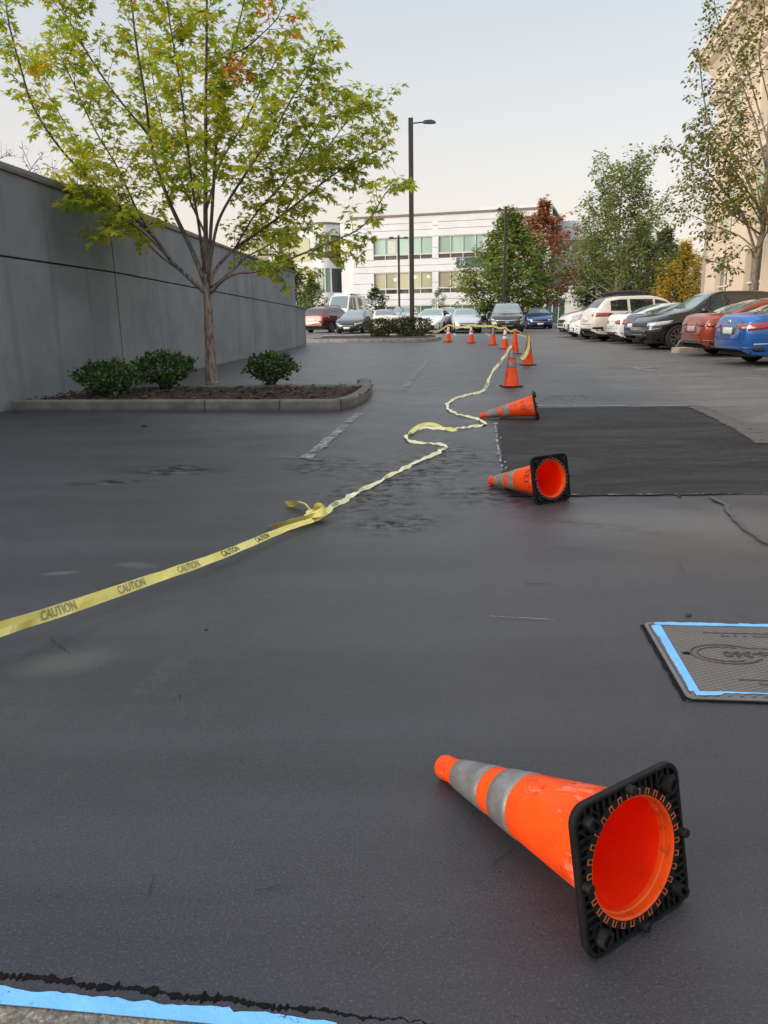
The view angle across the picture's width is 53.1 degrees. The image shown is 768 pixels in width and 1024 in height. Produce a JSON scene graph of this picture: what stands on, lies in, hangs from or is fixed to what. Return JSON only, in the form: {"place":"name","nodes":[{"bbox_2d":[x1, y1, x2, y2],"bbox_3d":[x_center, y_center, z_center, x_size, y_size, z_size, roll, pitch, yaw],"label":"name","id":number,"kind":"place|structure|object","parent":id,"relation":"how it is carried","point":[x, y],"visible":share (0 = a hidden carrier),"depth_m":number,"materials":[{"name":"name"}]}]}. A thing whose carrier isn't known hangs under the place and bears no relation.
{"place":"outdoors","nodes":[
{"label":"outdoors","id":0,"kind":"place"},
{"bbox_2d":[0,0,731,300],"label":"sky","id":1,"kind":"structure","parent":0,"point":[520,95],"materials":[{"name":"white"}]},
{"bbox_2d":[0,323,767,1023],"bbox_3d":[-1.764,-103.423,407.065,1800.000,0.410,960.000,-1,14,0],"label":"asphalt lot","id":2,"kind":"structure","parent":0,"point":[340,679],"depth_m":2.59,"materials":[{"name":"grey asphalt"}]},
{"bbox_2d":[0,140,72,180],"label":"bare tree","id":3,"kind":"object","parent":2,"relation":"on","point":[9,153],"visible":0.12,"depth_m":14.05,"materials":[{"name":"brown plant"}]},
{"bbox_2d":[0,1004,208,1023],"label":"concrete apron","id":4,"kind":"object","parent":2,"relation":"on","point":[12,1014],"depth_m":1.41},
{"bbox_2d":[0,985,336,1023],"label":"masking tape","id":5,"kind":"object","parent":4,"relation":"on","point":[117,1006],"visible":1,"depth_m":1.42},
{"bbox_2d":[0,161,306,411],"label":"concrete wall","id":6,"kind":"structure","parent":2,"relation":"on","point":[68,302],"depth_m":13.83,"materials":[{"name":"grey concrete"}]},
{"bbox_2d":[0,518,314,636],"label":"caution tape","id":7,"kind":"object","parent":2,"relation":"on","point":[21,622],"visible":1,"depth_m":3.43,"materials":[{"name":"yellow plastic"}]},
{"bbox_2d":[11,378,372,410],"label":"planter kerb","id":8,"kind":"structure","parent":2,"relation":"on","point":[354,399],"depth_m":10.70,"materials":[{"name":"grey concrete"}]},
{"bbox_2d":[27,381,373,399],"bbox_3d":[-2.757,-1.877,12.063,4.950,0.045,3.350,-1,14,0],"label":"mulch bed","id":9,"kind":"object","parent":8,"relation":"in","point":[259,391],"visible":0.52,"depth_m":11.72,"materials":[{"name":"brown wood"}]},
{"bbox_2d":[67,356,146,397],"bbox_3d":[-4.213,-2.031,11.625,1.037,0.644,1.110,-15,20,-43],"label":"shrub","id":10,"kind":"object","parent":9,"relation":"on","point":[107,385],"visible":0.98,"depth_m":11.48,"materials":[{"name":"green plant"}]},
{"bbox_2d":[128,348,198,388],"bbox_3d":[-3.660,-2.355,12.667,1.279,0.693,1.022,-1,14,0],"label":"shrub","id":11,"kind":"object","parent":9,"relation":"on","point":[164,378],"visible":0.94,"depth_m":12.50,"materials":[{"name":"green plant"}]},
{"bbox_2d":[0,0,418,384],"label":"maple tree","id":12,"kind":"object","parent":9,"relation":"on","point":[35,67],"visible":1,"depth_m":12.80,"materials":[{"name":"green plant"}]},
{"bbox_2d":[240,349,301,384],"bbox_3d":[-1.886,-2.402,12.847,0.956,0.630,0.922,-9,16,-29],"label":"shrub","id":13,"kind":"object","parent":9,"relation":"on","point":[268,374],"visible":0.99,"depth_m":12.69,"materials":[{"name":"green plant"}]},
{"bbox_2d":[0,971,427,1023],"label":"sealer bead","id":14,"kind":"object","parent":2,"relation":"on","point":[153,991],"visible":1,"depth_m":1.46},
{"bbox_2d":[267,501,331,527],"bbox_3d":[-0.516,-0.006,4.899,0.384,0.112,0.614,-1,14,0],"label":"tape knot","id":15,"kind":"object","parent":2,"relation":"on","point":[318,511],"visible":0.94,"depth_m":4.77,"materials":[{"name":"yellow plastic"}]},
{"bbox_2d":[283,254,322,307],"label":"dark tree","id":16,"kind":"object","parent":2,"relation":"on","point":[298,281],"visible":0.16,"depth_m":68.48,"materials":[{"name":"green plant"}]},
{"bbox_2d":[297,276,329,311],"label":"young tree","id":17,"kind":"object","parent":2,"relation":"on","point":[312,284],"visible":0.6,"depth_m":65.12,"materials":[{"name":"green plant"}]},
{"bbox_2d":[305,305,344,332],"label":"suv","id":18,"kind":"object","parent":2,"relation":"on","point":[322,318],"visible":0.61,"depth_m":51.30,"materials":[{"name":"red paint"}]},
{"bbox_2d":[300,413,362,457],"bbox_3d":[-0.510,-0.892,8.497,0.152,0.001,3.218,1,14,7],"label":"parking line","id":19,"kind":"object","parent":2,"relation":"on","point":[337,432],"visible":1,"depth_m":7.89,"materials":[{"name":"white paint"}]},
{"bbox_2d":[329,293,366,311],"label":"camper van","id":20,"kind":"object","parent":2,"relation":"on","point":[345,302],"visible":0.2,"depth_m":63.03,"materials":[{"name":"white paint"}]},
{"bbox_2d":[336,310,371,332],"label":"sedan","id":21,"kind":"object","parent":2,"relation":"on","point":[352,320],"visible":0.69,"depth_m":48.48,"materials":[{"name":"grey paint"}]},
{"bbox_2d":[313,335,434,338],"bbox_3d":[-0.487,-8.410,36.930,5.750,0.047,7.250,-1,14,0],"label":"island bed","id":22,"kind":"object","parent":2,"relation":"on","point":[369,337],"visible":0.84,"depth_m":36.59,"materials":[{"name":"brown soil"}]},
{"bbox_2d":[363,316,393,336],"bbox_3d":[-0.239,-9.053,37.577,1.600,1.066,1.475,-1,14,0],"label":"clipped bush","id":23,"kind":"object","parent":22,"relation":"on","point":[378,329],"visible":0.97,"depth_m":37.32,"materials":[{"name":"green plant"}]},
{"bbox_2d":[382,314,435,335],"bbox_3d":[1.270,-9.111,37.507,2.688,1.162,1.509,-1,14,0],"label":"clipped bush","id":24,"kind":"object","parent":22,"relation":"on","point":[396,324],"visible":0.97,"depth_m":37.29,"materials":[{"name":"green plant"}]},
{"bbox_2d":[408,117,435,333],"bbox_3d":[1.774,-13.399,36.730,1.400,9.944,0.480,-1,14,0],"label":"light pole","id":25,"kind":"object","parent":22,"relation":"on","point":[411,207],"visible":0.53,"depth_m":36.46,"materials":[{"name":"brown metal"}]},
{"bbox_2d":[306,334,441,342],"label":"island kerb","id":26,"kind":"structure","parent":2,"relation":"on","point":[436,338],"depth_m":34.11,"materials":[{"name":"concrete"}]},
{"bbox_2d":[365,284,389,312],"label":"sapling","id":27,"kind":"object","parent":2,"relation":"on","point":[375,290],"visible":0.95,"depth_m":61.47,"materials":[{"name":"green plant"}]},
{"bbox_2d":[370,309,399,331],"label":"sedan","id":28,"kind":"object","parent":2,"relation":"on","point":[378,314],"visible":0.32,"depth_m":47.91,"materials":[{"name":"white paint"}]},
{"bbox_2d":[389,235,407,305],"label":"light pole","id":29,"kind":"object","parent":2,"relation":"on","point":[399,238],"visible":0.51,"depth_m":60.00,"materials":[{"name":"brown metal"}]},
{"bbox_2d":[394,306,418,327],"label":"suv","id":30,"kind":"object","parent":2,"relation":"on","point":[401,310],"visible":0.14,"depth_m":59.73,"materials":[{"name":"grey paint"}]},
{"bbox_2d":[401,361,427,389],"bbox_3d":[0.738,-3.058,16.791,0.159,0.027,7.792,1,14,6],"label":"parking line","id":31,"kind":"object","parent":2,"relation":"on","point":[413,377],"visible":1,"depth_m":15.69,"materials":[{"name":"grey paint"}]},
{"bbox_2d":[326,324,529,509],"bbox_3d":[2.365,-4.694,21.511,2.935,0.819,35.015,0,14,5],"label":"caution tape","id":32,"kind":"object","parent":2,"relation":"on","point":[390,474],"visible":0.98,"depth_m":8.48,"materials":[{"name":"yellow plastic"}]},
{"bbox_2d":[220,205,639,322],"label":"office building","id":33,"kind":"structure","parent":2,"relation":"on","point":[442,240],"depth_m":82.05,"materials":[{"name":"white paint"}]},
{"bbox_2d":[236,241,267,260],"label":"window","id":34,"kind":"structure","parent":33,"relation":"in","point":[260,246],"depth_m":89.25,"materials":[{"name":"beige glass"}]},
{"bbox_2d":[277,238,309,260],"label":"window","id":35,"kind":"structure","parent":33,"relation":"in","point":[304,245],"depth_m":87.80,"materials":[{"name":"beige glass"}]},
{"bbox_2d":[295,270,309,292],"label":"window","id":36,"kind":"structure","parent":33,"relation":"in","point":[306,270],"depth_m":88.53,"materials":[{"name":"beige glass"}]},
{"bbox_2d":[312,235,340,258],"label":"bowed window","id":37,"kind":"structure","parent":33,"relation":"in","point":[314,241],"depth_m":84.60,"materials":[{"name":"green glass"}]},
{"bbox_2d":[314,268,341,291],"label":"bowed window","id":38,"kind":"structure","parent":33,"relation":"in","point":[332,282],"depth_m":85.26,"materials":[{"name":"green glass"}]},
{"bbox_2d":[373,236,431,259],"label":"window","id":39,"kind":"structure","parent":33,"relation":"in","point":[384,248],"depth_m":82.16,"materials":[{"name":"green glass"}]},
{"bbox_2d":[374,271,431,293],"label":"window","id":40,"kind":"structure","parent":33,"relation":"in","point":[387,283],"depth_m":83.02,"materials":[{"name":"beige glass"}]},
{"bbox_2d":[376,305,431,313],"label":"window","id":41,"kind":"structure","parent":33,"relation":"in","point":[420,308],"depth_m":83.17,"materials":[{"name":"teal glass"}]},
{"bbox_2d":[438,304,494,320],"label":"window","id":42,"kind":"structure","parent":33,"relation":"in","point":[456,306],"depth_m":81.74,"materials":[{"name":"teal glass"}]},
{"bbox_2d":[438,269,499,292],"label":"window","id":43,"kind":"structure","parent":33,"relation":"in","point":[444,281],"depth_m":81.48,"materials":[{"name":"beige glass"}]},
{"bbox_2d":[439,233,499,257],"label":"window","id":44,"kind":"structure","parent":33,"relation":"in","point":[450,246],"depth_m":80.33,"materials":[{"name":"green glass"}]},
{"bbox_2d":[414,308,449,332],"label":"sedan","id":45,"kind":"object","parent":2,"relation":"on","point":[441,319],"visible":0.5,"depth_m":46.18,"materials":[{"name":"white paint"}]},
{"bbox_2d":[431,287,445,308],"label":"sapling","id":46,"kind":"object","parent":2,"relation":"on","point":[437,295],"visible":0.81,"depth_m":63.51,"materials":[{"name":"green plant"}]},
{"bbox_2d":[440,307,454,314],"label":"hatchback","id":47,"kind":"object","parent":2,"relation":"on","point":[449,310],"visible":0.07,"depth_m":61.72,"materials":[{"name":"paint"}]},
{"bbox_2d":[443,325,453,341],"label":"traffic cone","id":48,"kind":"object","parent":2,"relation":"on","point":[448,336],"visible":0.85,"depth_m":32.93,"materials":[{"name":"orange plastic"}]},
{"bbox_2d":[448,308,483,332],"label":"sedan","id":49,"kind":"object","parent":2,"relation":"on","point":[462,316],"visible":0.9,"depth_m":44.99,"materials":[{"name":"silver metal"}]},
{"bbox_2d":[466,325,475,342],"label":"traffic cone","id":50,"kind":"object","parent":2,"relation":"on","point":[471,339],"visible":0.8,"depth_m":31.47,"materials":[{"name":"orange plastic"}]},
{"bbox_2d":[477,301,492,327],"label":"shrub","id":51,"kind":"object","parent":2,"relation":"on","point":[485,318],"visible":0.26,"depth_m":57.77,"materials":[{"name":"green plant"}]},
{"bbox_2d":[488,326,497,344],"bbox_3d":[4.160,-6.717,29.287,0.344,0.728,0.344,-2,14,-5],"label":"traffic cone","id":52,"kind":"object","parent":2,"relation":"on","point":[493,340],"visible":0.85,"depth_m":29.23,"materials":[{"name":"orange plastic"}]},
{"bbox_2d":[499,328,508,348],"bbox_3d":[4.135,-5.919,26.227,0.344,0.728,0.344,-3,15,-10],"label":"traffic cone","id":53,"kind":"object","parent":2,"relation":"on","point":[504,345],"visible":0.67,"depth_m":26.17,"materials":[{"name":"orange plastic"}]},
{"bbox_2d":[442,205,566,313],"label":"broad tree","id":54,"kind":"object","parent":2,"relation":"on","point":[517,231],"visible":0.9,"depth_m":54.48,"materials":[{"name":"green plant"}]},
{"bbox_2d":[497,206,514,301],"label":"light pole","id":55,"kind":"object","parent":2,"relation":"on","point":[505,240],"visible":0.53,"depth_m":50.22,"materials":[{"name":"brown metal"}]},
{"bbox_2d":[487,302,526,332],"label":"suv","id":56,"kind":"object","parent":2,"relation":"on","point":[509,315],"visible":0.93,"depth_m":42.95,"materials":[{"name":"black paint"}]},
{"bbox_2d":[499,345,522,387],"bbox_3d":[2.208,-2.514,13.281,0.344,0.728,0.344,-3,15,-8],"label":"traffic cone","id":57,"kind":"object","parent":2,"relation":"on","point":[511,378],"visible":0.92,"depth_m":13.22,"materials":[{"name":"orange plastic"}]},
{"bbox_2d":[508,330,521,353],"bbox_3d":[3.955,-5.127,23.199,0.344,0.728,0.344,-6,15,-19],"label":"traffic cone","id":58,"kind":"object","parent":2,"relation":"on","point":[515,342],"visible":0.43,"depth_m":23.13,"materials":[{"name":"orange plastic"}]},
{"bbox_2d":[519,335,536,365],"bbox_3d":[3.458,-3.871,18.410,0.344,0.728,0.344,-4,15,-12],"label":"traffic cone","id":59,"kind":"object","parent":2,"relation":"on","point":[528,360],"visible":0.81,"depth_m":18.35,"materials":[{"name":"orange plastic"}]},
{"bbox_2d":[488,453,570,504],"bbox_3d":[0.971,-0.230,5.462,0.323,0.323,0.684,-9,5,-29],"label":"traffic cone","id":60,"kind":"object","parent":2,"relation":"on","point":[543,479],"visible":1,"depth_m":5.26,"materials":[{"name":"orange plastic"}]},
{"bbox_2d":[523,307,553,328],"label":"sedan","id":61,"kind":"object","parent":2,"relation":"on","point":[538,317],"visible":0.8,"depth_m":51.66,"materials":[{"name":"blue paint"}]},
{"bbox_2d":[506,194,589,307],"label":"red tree","id":62,"kind":"object","parent":2,"relation":"on","point":[543,218],"visible":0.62,"depth_m":61.69,"materials":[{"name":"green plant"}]},
{"bbox_2d":[434,755,689,958],"bbox_3d":[0.346,0.709,1.851,0.320,0.320,0.677,-10,6,-32],"label":"traffic cone","id":63,"kind":"object","parent":2,"relation":"on","point":[614,855],"visible":1,"depth_m":1.66,"materials":[{"name":"orange plastic"}]},
{"bbox_2d":[543,285,586,322],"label":"annex","id":64,"kind":"object","parent":2,"relation":"on","point":[566,308],"visible":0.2,"depth_m":72.98,"materials":[{"name":"white paint"}]},
{"bbox_2d":[568,318,597,338],"bbox_3d":[10.538,-8.350,33.625,4.722,1.450,2.199,-1,14,-2],"label":"sedan","id":65,"kind":"object","parent":2,"relation":"on","point":[574,327],"visible":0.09,"depth_m":33.28,"materials":[{"name":"white paint"}]},
{"bbox_2d":[554,246,631,312],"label":"dark tree","id":66,"kind":"object","parent":2,"relation":"on","point":[582,293],"visible":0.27,"depth_m":71.82,"materials":[{"name":"green plant"}]},
{"bbox_2d":[557,294,651,335],"bbox_3d":[10.699,-9.283,36.277,4.778,1.914,2.275,-2,14,-3],"label":"suv","id":67,"kind":"object","parent":2,"relation":"on","point":[565,321],"visible":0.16,"depth_m":35.70,"materials":[{"name":"paint"}]},
{"bbox_2d":[600,290,647,295],"bbox_3d":[11.283,-10.293,36.058,2.193,0.249,1.464,-1,14,0],"label":"roof load","id":68,"kind":"object","parent":67,"relation":"on","point":[625,292],"visible":0.94,"depth_m":35.67},
{"bbox_2d":[539,405,671,405],"bbox_3d":[2.958,-1.446,10.415,2.375,0.001,0.078,1,15,7],"label":"patch edge line","id":69,"kind":"object","parent":2,"relation":"on","point":[614,405],"visible":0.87,"depth_m":10.38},
{"bbox_2d":[548,142,686,299],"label":"young tree","id":70,"kind":"object","parent":2,"relation":"on","point":[638,241],"visible":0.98,"depth_m":41.86,"materials":[{"name":"green plant"}]},
{"bbox_2d":[580,295,670,341],"bbox_3d":[10.668,-7.878,31.166,5.080,1.772,2.275,-2,14,-4],"label":"suv","id":71,"kind":"object","parent":2,"relation":"on","point":[596,314],"visible":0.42,"depth_m":30.27,"materials":[{"name":"white paint"}]},
{"bbox_2d":[497,406,767,495],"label":"asphalt patch","id":72,"kind":"object","parent":2,"relation":"on","point":[682,450],"visible":0.8,"depth_m":7.08,"materials":[{"name":"black asphalt"}]},
{"bbox_2d":[493,423,506,469],"bbox_3d":[1.135,-0.687,7.573,0.073,0.001,2.827,1,15,7],"label":"patch seam","id":73,"kind":"object","parent":72,"relation":"on","point":[499,449],"visible":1,"depth_m":7.37,"materials":[{"name":"grey asphalt"}]},
{"bbox_2d":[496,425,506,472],"bbox_3d":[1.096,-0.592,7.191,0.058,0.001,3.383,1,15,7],"label":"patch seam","id":74,"kind":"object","parent":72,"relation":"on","point":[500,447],"visible":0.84,"depth_m":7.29,"materials":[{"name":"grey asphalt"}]},
{"bbox_2d":[480,391,539,419],"bbox_3d":[1.514,-1.233,9.325,0.699,0.330,0.330,-10,12,12],"label":"traffic cone","id":75,"kind":"object","parent":72,"relation":"on","point":[525,406],"visible":1,"depth_m":9.23,"materials":[{"name":"orange plastic"}]},
{"bbox_2d":[571,492,713,492],"bbox_3d":[1.889,-0.137,5.371,1.172,0.001,0.037,0,14,4],"label":"patch seam","id":76,"kind":"object","parent":72,"relation":"on","point":[648,492],"visible":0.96,"depth_m":5.37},
{"bbox_2d":[571,493,766,494],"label":"patch seam","id":77,"kind":"object","parent":72,"relation":"on","point":[659,493],"visible":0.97,"depth_m":5.35,"materials":[{"name":"grey asphalt"}]},
{"bbox_2d":[622,366,655,370],"bbox_3d":[5.787,-3.133,16.755,0.949,0.006,1.276,12,19,41],"label":"arrow marking","id":78,"kind":"object","parent":2,"relation":"on","point":[640,368],"visible":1,"depth_m":16.83,"materials":[{"name":"grey paint"}]},
{"bbox_2d":[591,220,687,300],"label":"dark tree","id":79,"kind":"object","parent":2,"relation":"on","point":[647,256],"visible":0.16,"depth_m":65.83,"materials":[{"name":"green plant"}]},
{"bbox_2d":[606,303,675,343],"bbox_3d":[10.881,-7.133,28.931,4.722,1.450,2.133,-2,14,-3],"label":"sedan","id":80,"kind":"object","parent":2,"relation":"on","point":[615,326],"visible":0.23,"depth_m":28.37,"materials":[{"name":"white paint"}]},
{"bbox_2d":[624,303,679,345],"bbox_3d":[10.940,-6.617,26.948,4.722,1.450,2.133,-2,14,-3],"label":"sedan","id":81,"kind":"object","parent":2,"relation":"on","point":[630,319],"visible":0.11,"depth_m":26.77,"materials":[{"name":"white paint"}]},
{"bbox_2d":[626,216,699,301],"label":"dark tree","id":82,"kind":"object","parent":2,"relation":"on","point":[668,239],"visible":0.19,"depth_m":69.64,"materials":[{"name":"green plant"}]},
{"bbox_2d":[647,237,702,302],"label":"golden tree","id":83,"kind":"object","parent":2,"relation":"on","point":[688,257],"visible":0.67,"depth_m":49.44,"materials":[{"name":"yellow plant"}]},
{"bbox_2d":[671,347,706,352],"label":"curb","id":84,"kind":"structure","parent":2,"relation":"on","point":[685,350],"depth_m":22.31,"materials":[{"name":"beige concrete"}]},
{"bbox_2d":[630,290,767,348],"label":"suv","id":85,"kind":"object","parent":2,"relation":"on","point":[656,330],"visible":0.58,"depth_m":23.75,"materials":[{"name":"black paint"}]},
{"bbox_2d":[640,622,767,702],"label":"utility cover","id":86,"kind":"object","parent":2,"relation":"on","point":[725,658],"visible":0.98,"depth_m":2.80,"materials":[{"name":"grey metal"}]},
{"bbox_2d":[651,625,698,690],"bbox_3d":[1.067,0.528,2.839,0.038,0.003,0.563,1,14,7],"label":"masking tape","id":87,"kind":"object","parent":86,"relation":"on","point":[676,659],"visible":1,"depth_m":2.81,"materials":[{"name":"blue paper"}]},
{"bbox_2d":[654,622,767,626],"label":"masking tape","id":88,"kind":"object","parent":86,"relation":"on","point":[705,624],"visible":1,"depth_m":3.10,"materials":[{"name":"blue paper"}]},
{"bbox_2d":[694,691,767,694],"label":"masking tape","id":89,"kind":"object","parent":86,"relation":"on","point":[709,692],"visible":1,"depth_m":2.55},
{"bbox_2d":[653,0,767,290],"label":"slender tree","id":90,"kind":"object","parent":2,"relation":"on","point":[703,147],"visible":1,"depth_m":24.91,"materials":[{"name":"green plant"}]},
{"bbox_2d":[681,298,767,356],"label":"sedan","id":91,"kind":"object","parent":2,"relation":"on","point":[697,330],"visible":0.48,"depth_m":20.29,"materials":[{"name":"red paint"}]},
{"bbox_2d":[685,405,767,442],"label":"patch edge crust","id":92,"kind":"object","parent":2,"relation":"on","point":[738,425],"visible":1,"depth_m":8.55},
{"bbox_2d":[696,0,767,293],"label":"cream building","id":93,"kind":"structure","parent":2,"relation":"on","point":[741,281],"depth_m":31.80,"materials":[{"name":"paint"}]},
{"bbox_2d":[713,252,729,290],"bbox_3d":[15.336,-10.102,34.793,0.250,3.055,2.741,2,15,11],"label":"window","id":94,"kind":"structure","parent":93,"relation":"in","point":[723,280],"depth_m":34.84,"materials":[{"name":"beige glass"}]},
{"bbox_2d":[717,164,738,242],"bbox_3d":[15.277,-13.606,33.893,0.250,3.055,2.741,2,15,11],"label":"window","id":95,"kind":"structure","parent":93,"relation":"in","point":[728,221],"depth_m":34.16,"materials":[{"name":"beige glass"}]},
{"bbox_2d":[724,79,746,157],"bbox_3d":[15.217,-17.111,32.993,0.250,3.055,2.741,2,15,11],"label":"window","id":96,"kind":"structure","parent":93,"relation":"in","point":[741,97],"depth_m":33.38,"materials":[{"name":"beige glass"}]},
{"bbox_2d":[741,240,765,290],"bbox_3d":[14.356,-8.804,29.802,0.250,3.055,2.741,2,15,11],"label":"window","id":97,"kind":"structure","parent":93,"relation":"in","point":[761,266],"depth_m":29.53,"materials":[{"name":"beige glass"}]},
{"bbox_2d":[747,140,767,231],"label":"window","id":98,"kind":"structure","parent":93,"relation":"in","point":[762,168],"depth_m":29.67,"materials":[{"name":"beige glass"}]},
{"bbox_2d":[756,58,767,130],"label":"window","id":99,"kind":"structure","parent":93,"relation":"in","point":[761,88],"depth_m":29.21,"materials":[{"name":"beige glass"}]},
{"bbox_2d":[709,496,767,542],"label":"asphalt crack","id":100,"kind":"object","parent":2,"relation":"on","point":[734,518],"visible":1,"depth_m":4.64,"materials":[{"name":"grey asphalt"}]},
{"bbox_2d":[714,304,767,361],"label":"sedan","id":101,"kind":"object","parent":2,"relation":"on","point":[743,335],"visible":1,"depth_m":16.88,"materials":[{"name":"blue paint"}]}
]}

